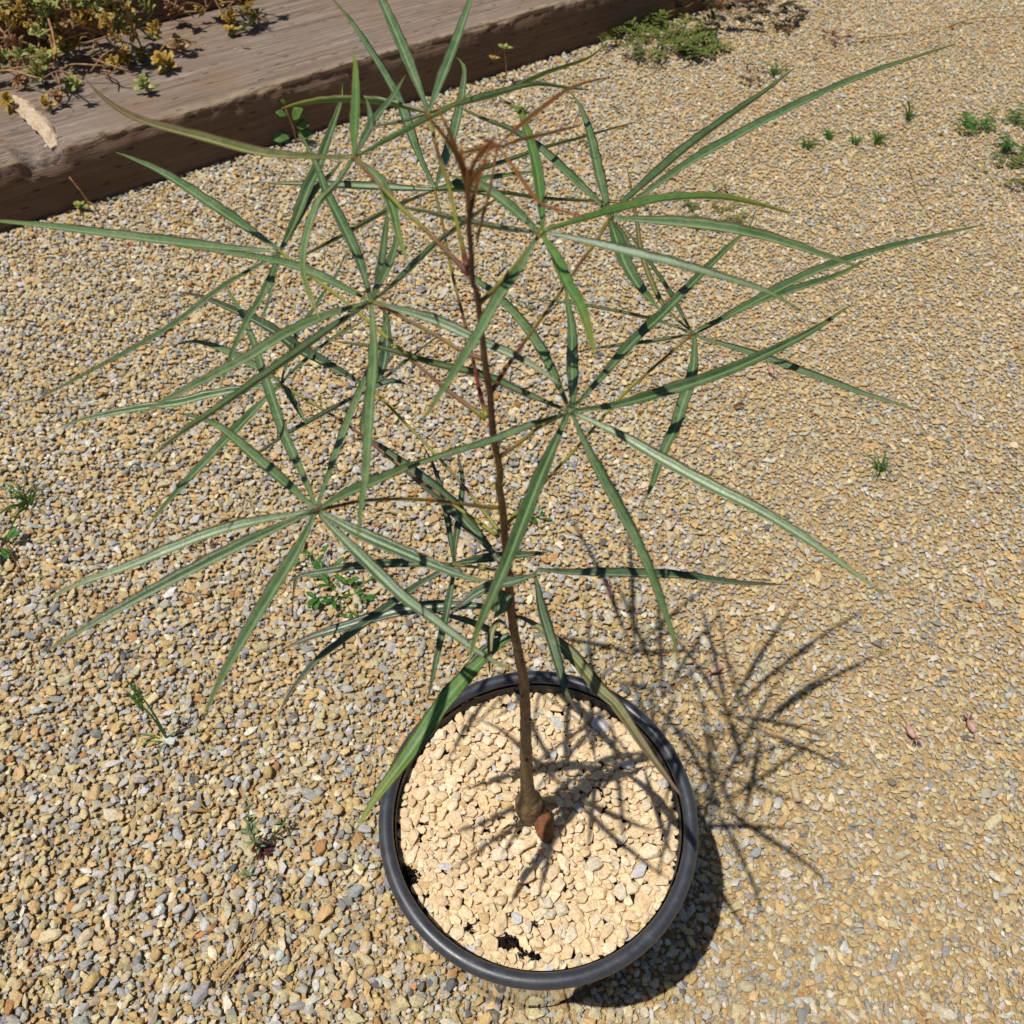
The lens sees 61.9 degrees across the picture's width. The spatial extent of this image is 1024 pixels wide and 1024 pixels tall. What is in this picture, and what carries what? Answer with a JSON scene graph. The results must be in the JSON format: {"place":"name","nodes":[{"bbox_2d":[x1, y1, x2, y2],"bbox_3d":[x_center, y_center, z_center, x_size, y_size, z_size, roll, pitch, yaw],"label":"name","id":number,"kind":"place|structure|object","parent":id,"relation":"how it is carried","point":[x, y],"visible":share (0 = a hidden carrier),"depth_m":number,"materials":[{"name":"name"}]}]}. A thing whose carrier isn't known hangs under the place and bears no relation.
{"place":"outdoors","nodes":[
{"label":"outdoors","id":0,"kind":"place"},
{"bbox_2d":[126,679,181,757],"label":"tall grass","id":1,"kind":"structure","parent":0,"point":[140,698],"depth_m":1.08,"materials":[{"name":"green plant"}]},
{"bbox_2d":[0,0,1023,1023],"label":"ground","id":2,"kind":"structure","parent":0,"point":[261,927],"depth_m":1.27,"materials":[{"name":"beige gravel"}]},
{"bbox_2d":[0,526,20,558],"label":"weed","id":3,"kind":"object","parent":2,"relation":"on","point":[11,534],"visible":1,"depth_m":1.32,"materials":[{"name":"green plant"}]},
{"bbox_2d":[5,542,24,590],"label":"twig","id":4,"kind":"object","parent":2,"relation":"on","point":[15,562],"visible":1,"depth_m":1.30,"materials":[{"name":"brown wood"}]},
{"bbox_2d":[0,466,50,528],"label":"grass tuft","id":5,"kind":"object","parent":2,"relation":"on","point":[29,500],"visible":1,"depth_m":1.39,"materials":[{"name":"green plant"}]},
{"bbox_2d":[69,177,108,216],"bbox_3d":[-0.969,-0.705,1.933,0.094,0.090,0.030,22,53,17],"label":"seedling","id":6,"kind":"object","parent":2,"relation":"on","point":[78,204],"visible":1,"depth_m":1.95,"materials":[{"name":"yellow plant"}]},
{"bbox_2d":[183,796,217,811],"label":"dry grass","id":7,"kind":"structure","parent":2,"relation":"on","point":[200,810],"depth_m":1.07,"materials":[{"name":"plant"}]},
{"bbox_2d":[186,539,221,560],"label":"weed","id":8,"kind":"object","parent":2,"relation":"on","point":[213,546],"visible":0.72,"depth_m":1.34,"materials":[{"name":"plant"}]},
{"bbox_2d":[217,906,264,986],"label":"dry grass","id":9,"kind":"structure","parent":2,"relation":"on","point":[233,969],"depth_m":0.95,"materials":[{"name":"plant"}]},
{"bbox_2d":[238,801,288,880],"bbox_3d":[-0.305,0.380,1.004,0.034,0.108,0.082,26,54,20],"label":"spindly weed","id":10,"kind":"object","parent":2,"relation":"on","point":[265,848],"visible":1,"depth_m":1.02,"materials":[{"name":"green plant"}]},
{"bbox_2d":[271,99,312,143],"bbox_3d":[-0.559,-0.972,2.145,0.109,0.120,0.029,1,50,0],"label":"seedling","id":11,"kind":"object","parent":2,"relation":"on","point":[280,136],"visible":0.98,"depth_m":2.15,"materials":[{"name":"green plant"}]},
{"bbox_2d":[294,544,327,568],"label":"weed","id":12,"kind":"object","parent":2,"relation":"on","point":[307,552],"visible":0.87,"depth_m":1.32,"materials":[{"name":"green plant"}]},
{"bbox_2d":[306,556,375,618],"bbox_3d":[-0.254,0.114,1.281,0.110,0.026,0.105,1,50,0],"label":"weed","id":13,"kind":"object","parent":2,"relation":"on","point":[317,601],"visible":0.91,"depth_m":1.28,"materials":[{"name":"green plant"}]},
{"bbox_2d":[0,0,707,232],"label":"timber edging","id":14,"kind":"object","parent":2,"relation":"on","point":[224,88],"visible":0.85,"depth_m":2.17,"materials":[{"name":"brown wood"}]},
{"bbox_2d":[0,90,14,114],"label":"leaf rosette","id":15,"kind":"object","parent":14,"relation":"on","point":[7,100],"visible":1,"depth_m":1.96,"materials":[{"name":"yellow plant"}]},
{"bbox_2d":[12,94,56,149],"bbox_3d":[-1.100,-0.903,1.958,0.046,0.038,0.272,-33,57,-25],"label":"wood splinter","id":16,"kind":"object","parent":14,"relation":"on","point":[35,119],"visible":0.91,"depth_m":1.93,"materials":[{"name":"beige wood"}]},
{"bbox_2d":[0,0,82,103],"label":"trailing succulent","id":17,"kind":"object","parent":14,"relation":"on","point":[42,57],"visible":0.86,"depth_m":2.03,"materials":[{"name":"green plant"}]},
{"bbox_2d":[38,93,58,110],"bbox_3d":[-1.077,-0.947,1.969,0.037,0.037,0.038,24,53,18],"label":"leaf rosette","id":18,"kind":"object","parent":14,"relation":"on","point":[43,99],"visible":1,"depth_m":1.97,"materials":[{"name":"yellow plant"}]},
{"bbox_2d":[13,0,121,49],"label":"trailing succulent","id":19,"kind":"object","parent":14,"relation":"on","point":[36,30],"visible":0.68,"depth_m":2.04,"materials":[{"name":"green plant"}]},
{"bbox_2d":[60,70,77,92],"bbox_3d":[-1.060,-1.031,2.038,0.043,0.052,0.037,-23,54,-19],"label":"leaf rosette","id":20,"kind":"object","parent":14,"relation":"on","point":[68,87],"visible":0.48,"depth_m":2.04,"materials":[{"name":"green plant"}]},
{"bbox_2d":[33,0,162,70],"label":"trailing succulent","id":21,"kind":"object","parent":14,"relation":"on","point":[122,15],"visible":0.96,"depth_m":2.08,"materials":[{"name":"yellow plant"}]},
{"bbox_2d":[0,0,238,59],"bbox_3d":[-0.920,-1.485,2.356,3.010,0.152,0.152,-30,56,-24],"label":"leaf litter","id":22,"kind":"object","parent":14,"relation":"on","point":[160,13],"visible":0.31,"depth_m":2.26,"materials":[{"name":"plant"}]},
{"bbox_2d":[113,44,133,66],"bbox_3d":[-0.974,-1.142,2.135,0.046,0.053,0.041,-9,50,-8],"label":"leaf rosette","id":23,"kind":"object","parent":14,"relation":"on","point":[127,63],"visible":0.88,"depth_m":2.14,"materials":[{"name":"plant"}]},
{"bbox_2d":[0,1,266,79],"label":"dry stalks","id":24,"kind":"object","parent":14,"relation":"on","point":[93,40],"visible":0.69,"depth_m":2.09,"materials":[{"name":"plant"}]},
{"bbox_2d":[133,73,156,91],"bbox_3d":[-0.879,-1.021,2.023,0.052,0.044,0.040,1,50,0],"label":"leaf rosette","id":25,"kind":"object","parent":14,"relation":"on","point":[143,81],"visible":1,"depth_m":2.03,"materials":[{"name":"green plant"}]},
{"bbox_2d":[1,22,298,150],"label":"loose grit","id":26,"kind":"object","parent":14,"relation":"on","point":[144,64],"visible":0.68,"depth_m":2.15,"materials":[{"name":"gravel"}]},
{"bbox_2d":[150,50,177,74],"bbox_3d":[-0.860,-1.113,2.109,0.064,0.062,0.056,-33,57,-25],"label":"leaf rosette","id":27,"kind":"object","parent":14,"relation":"on","point":[163,58],"visible":1,"depth_m":2.11,"materials":[{"name":"yellow plant"}]},
{"bbox_2d":[166,33,191,52],"bbox_3d":[-0.853,-1.196,2.172,0.054,0.048,0.060,1,50,0],"label":"leaf rosette","id":28,"kind":"object","parent":14,"relation":"on","point":[176,45],"visible":0.96,"depth_m":2.17,"materials":[{"name":"brown plant"}]},
{"bbox_2d":[163,0,254,24],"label":"trailing succulent","id":29,"kind":"object","parent":14,"relation":"on","point":[227,16],"visible":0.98,"depth_m":2.27,"materials":[{"name":"yellow plant"}]},
{"bbox_2d":[223,4,261,35],"bbox_3d":[-0.717,-1.310,2.268,0.112,0.066,0.053,-33,58,-25],"label":"succulent sprig","id":30,"kind":"object","parent":14,"relation":"on","point":[231,30],"visible":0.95,"depth_m":2.27,"materials":[{"name":"yellow plant"}]},
{"bbox_2d":[489,43,512,80],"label":"seedling","id":31,"kind":"object","parent":2,"relation":"on","point":[504,47],"visible":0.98,"depth_m":2.37,"materials":[{"name":"yellow plant"}]},
{"bbox_2d":[508,295,535,314],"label":"weed","id":32,"kind":"object","parent":2,"relation":"on","point":[519,301],"visible":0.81,"depth_m":1.75,"materials":[{"name":"green plant"}]},
{"bbox_2d":[516,102,535,114],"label":"grass tuft","id":33,"kind":"object","parent":2,"relation":"on","point":[525,112],"visible":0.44,"depth_m":2.29,"materials":[{"name":"green plant"}]},
{"bbox_2d":[378,671,697,1006],"bbox_3d":[0.024,0.366,0.903,0.299,0.272,0.299,1,50,0],"label":"plant pot","id":34,"kind":"object","parent":2,"relation":"on","point":[514,986],"visible":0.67,"depth_m":0.79,"materials":[{"name":"black plastic"}]},
{"bbox_2d":[394,692,678,970],"bbox_3d":[0.023,0.292,0.815,0.273,0.019,0.269,1,50,0],"label":"pebble bed","id":35,"kind":"object","parent":34,"relation":"in","point":[590,907],"visible":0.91,"depth_m":0.80,"materials":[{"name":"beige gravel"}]},
{"bbox_2d":[402,865,538,960],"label":"soil crumbs","id":36,"kind":"object","parent":35,"relation":"on","point":[508,936],"visible":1,"depth_m":0.75,"materials":[{"name":"black soil"}]},
{"bbox_2d":[0,0,983,843],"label":"potted sapling","id":37,"kind":"object","parent":35,"relation":"on","point":[530,804],"visible":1,"depth_m":0.46,"materials":[{"name":"green plant"}]},
{"bbox_2d":[529,505,551,523],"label":"weed","id":38,"kind":"object","parent":2,"relation":"on","point":[534,520],"visible":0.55,"depth_m":1.38,"materials":[{"name":"green plant"}]},
{"bbox_2d":[601,580,617,614],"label":"fallen flower","id":39,"kind":"object","parent":2,"relation":"on","point":[609,591],"visible":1,"depth_m":1.28,"materials":[{"name":"pink plant"}]},
{"bbox_2d":[610,100,620,110],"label":"weed","id":40,"kind":"object","parent":2,"relation":"on","point":[618,108],"visible":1,"depth_m":2.31,"materials":[{"name":"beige plant"}]},
{"bbox_2d":[598,8,721,59],"bbox_3d":[0.420,-1.460,2.604,0.371,0.060,0.380,20,52,15],"label":"weed patch","id":41,"kind":"object","parent":2,"relation":"on","point":[689,41],"visible":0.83,"depth_m":2.62,"materials":[{"name":"green plant"}]},
{"bbox_2d":[634,19,731,57],"bbox_3d":[0.516,-1.430,2.591,0.288,0.043,0.287,1,50,0],"label":"weed patch","id":42,"kind":"object","parent":2,"relation":"on","point":[706,49],"visible":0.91,"depth_m":2.59,"materials":[{"name":"green plant"}]},
{"bbox_2d":[673,541,703,562],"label":"curled stalk","id":43,"kind":"object","parent":2,"relation":"on","point":[699,554],"visible":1,"depth_m":1.33,"materials":[{"name":"pink plant"}]},
{"bbox_2d":[701,34,716,48],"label":"weed","id":44,"kind":"object","parent":2,"relation":"on","point":[704,43],"visible":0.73,"depth_m":2.58,"materials":[{"name":"green plant"}]},
{"bbox_2d":[680,200,749,230],"bbox_3d":[0.471,-0.683,1.972,0.161,0.018,0.135,1,50,0],"label":"weed patch","id":45,"kind":"object","parent":2,"relation":"on","point":[698,206],"visible":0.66,"depth_m":2.00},
{"bbox_2d":[704,664,734,677],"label":"fallen flower","id":46,"kind":"object","parent":2,"relation":"on","point":[716,668],"visible":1,"depth_m":1.20,"materials":[{"name":"pink plant"}]},
{"bbox_2d":[712,173,727,191],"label":"weed","id":47,"kind":"object","parent":2,"relation":"on","point":[725,184],"visible":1,"depth_m":2.04,"materials":[{"name":"green plant"}]},
{"bbox_2d":[675,0,797,21],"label":"weed","id":48,"kind":"object","parent":2,"relation":"on","point":[718,4],"visible":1,"depth_m":2.67,"materials":[{"name":"green plant"}]},
{"bbox_2d":[733,402,745,408],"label":"dead leaf","id":49,"kind":"object","parent":2,"relation":"on","point":[738,404],"visible":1,"depth_m":1.55,"materials":[{"name":"brown plant"}]},
{"bbox_2d":[739,66,767,82],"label":"weed","id":50,"kind":"object","parent":2,"relation":"on","point":[749,71],"visible":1,"depth_m":2.43,"materials":[{"name":"brown plant"}]},
{"bbox_2d":[768,362,776,375],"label":"fallen flower","id":51,"kind":"object","parent":2,"relation":"on","point":[771,370],"visible":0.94,"depth_m":1.61,"materials":[{"name":"pink plant"}]},
{"bbox_2d":[763,59,793,77],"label":"grass tuft","id":52,"kind":"object","parent":2,"relation":"on","point":[773,71],"visible":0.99,"depth_m":2.47,"materials":[{"name":"green plant"}]},
{"bbox_2d":[759,17,799,32],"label":"weed","id":53,"kind":"object","parent":2,"relation":"on","point":[783,21],"visible":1,"depth_m":2.70,"materials":[{"name":"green plant"}]},
{"bbox_2d":[796,137,825,150],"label":"grass tuft","id":54,"kind":"object","parent":2,"relation":"on","point":[804,144],"visible":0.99,"depth_m":2.20,"materials":[{"name":"green plant"}]},
{"bbox_2d":[823,127,837,140],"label":"grass tuft","id":55,"kind":"object","parent":2,"relation":"on","point":[829,135],"visible":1,"depth_m":2.22,"materials":[{"name":"green plant"}]},
{"bbox_2d":[822,29,851,44],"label":"weed","id":56,"kind":"object","parent":2,"relation":"on","point":[833,32],"visible":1,"depth_m":2.64,"materials":[{"name":"beige plant"}]},
{"bbox_2d":[845,131,869,145],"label":"grass tuft","id":57,"kind":"object","parent":2,"relation":"on","point":[855,142],"visible":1,"depth_m":2.21,"materials":[{"name":"green plant"}]},
{"bbox_2d":[871,130,894,145],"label":"grass tuft","id":58,"kind":"object","parent":2,"relation":"on","point":[878,140],"visible":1,"depth_m":2.20,"materials":[{"name":"green plant"}]},
{"bbox_2d":[865,447,907,482],"bbox_3d":[0.631,-0.074,1.454,0.080,0.032,0.071,-20,53,-17],"label":"grass tuft","id":59,"kind":"object","parent":2,"relation":"on","point":[881,468],"visible":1,"depth_m":1.46,"materials":[{"name":"green plant"}]},
{"bbox_2d":[856,26,944,39],"bbox_3d":[1.222,-1.497,2.665,0.332,0.005,0.014,-14,51,-12],"label":"straw","id":60,"kind":"object","parent":2,"relation":"on","point":[895,34],"visible":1,"depth_m":2.65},
{"bbox_2d":[897,708,922,744],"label":"fallen flower","id":61,"kind":"object","parent":2,"relation":"on","point":[910,730],"visible":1,"depth_m":1.14,"materials":[{"name":"pink plant"}]},
{"bbox_2d":[898,90,930,122],"bbox_3d":[1.082,-1.070,2.277,0.103,0.075,0.085,-29,56,-23],"label":"grass tuft","id":62,"kind":"object","parent":2,"relation":"on","point":[909,115],"visible":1,"depth_m":2.28,"materials":[{"name":"green plant"}]},
{"bbox_2d":[910,160,947,229],"bbox_3d":[0.979,-0.755,2.025,0.022,0.015,0.295,1,50,0],"label":"straw","id":63,"kind":"object","parent":2,"relation":"on","point":[920,196],"visible":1,"depth_m":2.03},
{"bbox_2d":[961,712,983,746],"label":"fallen flower","id":64,"kind":"object","parent":2,"relation":"on","point":[971,726],"visible":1,"depth_m":1.15,"materials":[{"name":"pink plant"}]},
{"bbox_2d":[958,109,991,162],"bbox_3d":[1.134,-0.925,2.101,0.053,0.154,0.018,6,50,4],"label":"dry stalk","id":65,"kind":"object","parent":2,"relation":"on","point":[968,142],"visible":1,"depth_m":2.12,"materials":[{"name":"plant"}]},
{"bbox_2d":[957,46,1011,71],"bbox_3d":[1.430,-1.361,2.553,0.055,0.002,0.206,-23,54,-19],"label":"straw","id":66,"kind":"object","parent":2,"relation":"on","point":[987,51],"visible":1,"depth_m":2.58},
{"bbox_2d":[945,16,1023,27],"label":"straw","id":67,"kind":"object","parent":2,"relation":"on","point":[979,18],"visible":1,"depth_m":2.75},
{"bbox_2d":[955,102,1023,150],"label":"weed patch","id":68,"kind":"object","parent":2,"relation":"on","point":[970,124],"visible":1,"depth_m":2.27,"materials":[{"name":"green plant"}]},
{"bbox_2d":[976,150,1023,184],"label":"weed patch","id":69,"kind":"object","parent":2,"relation":"on","point":[1014,160],"visible":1,"depth_m":2.14,"materials":[{"name":"green plant"}]}
]}

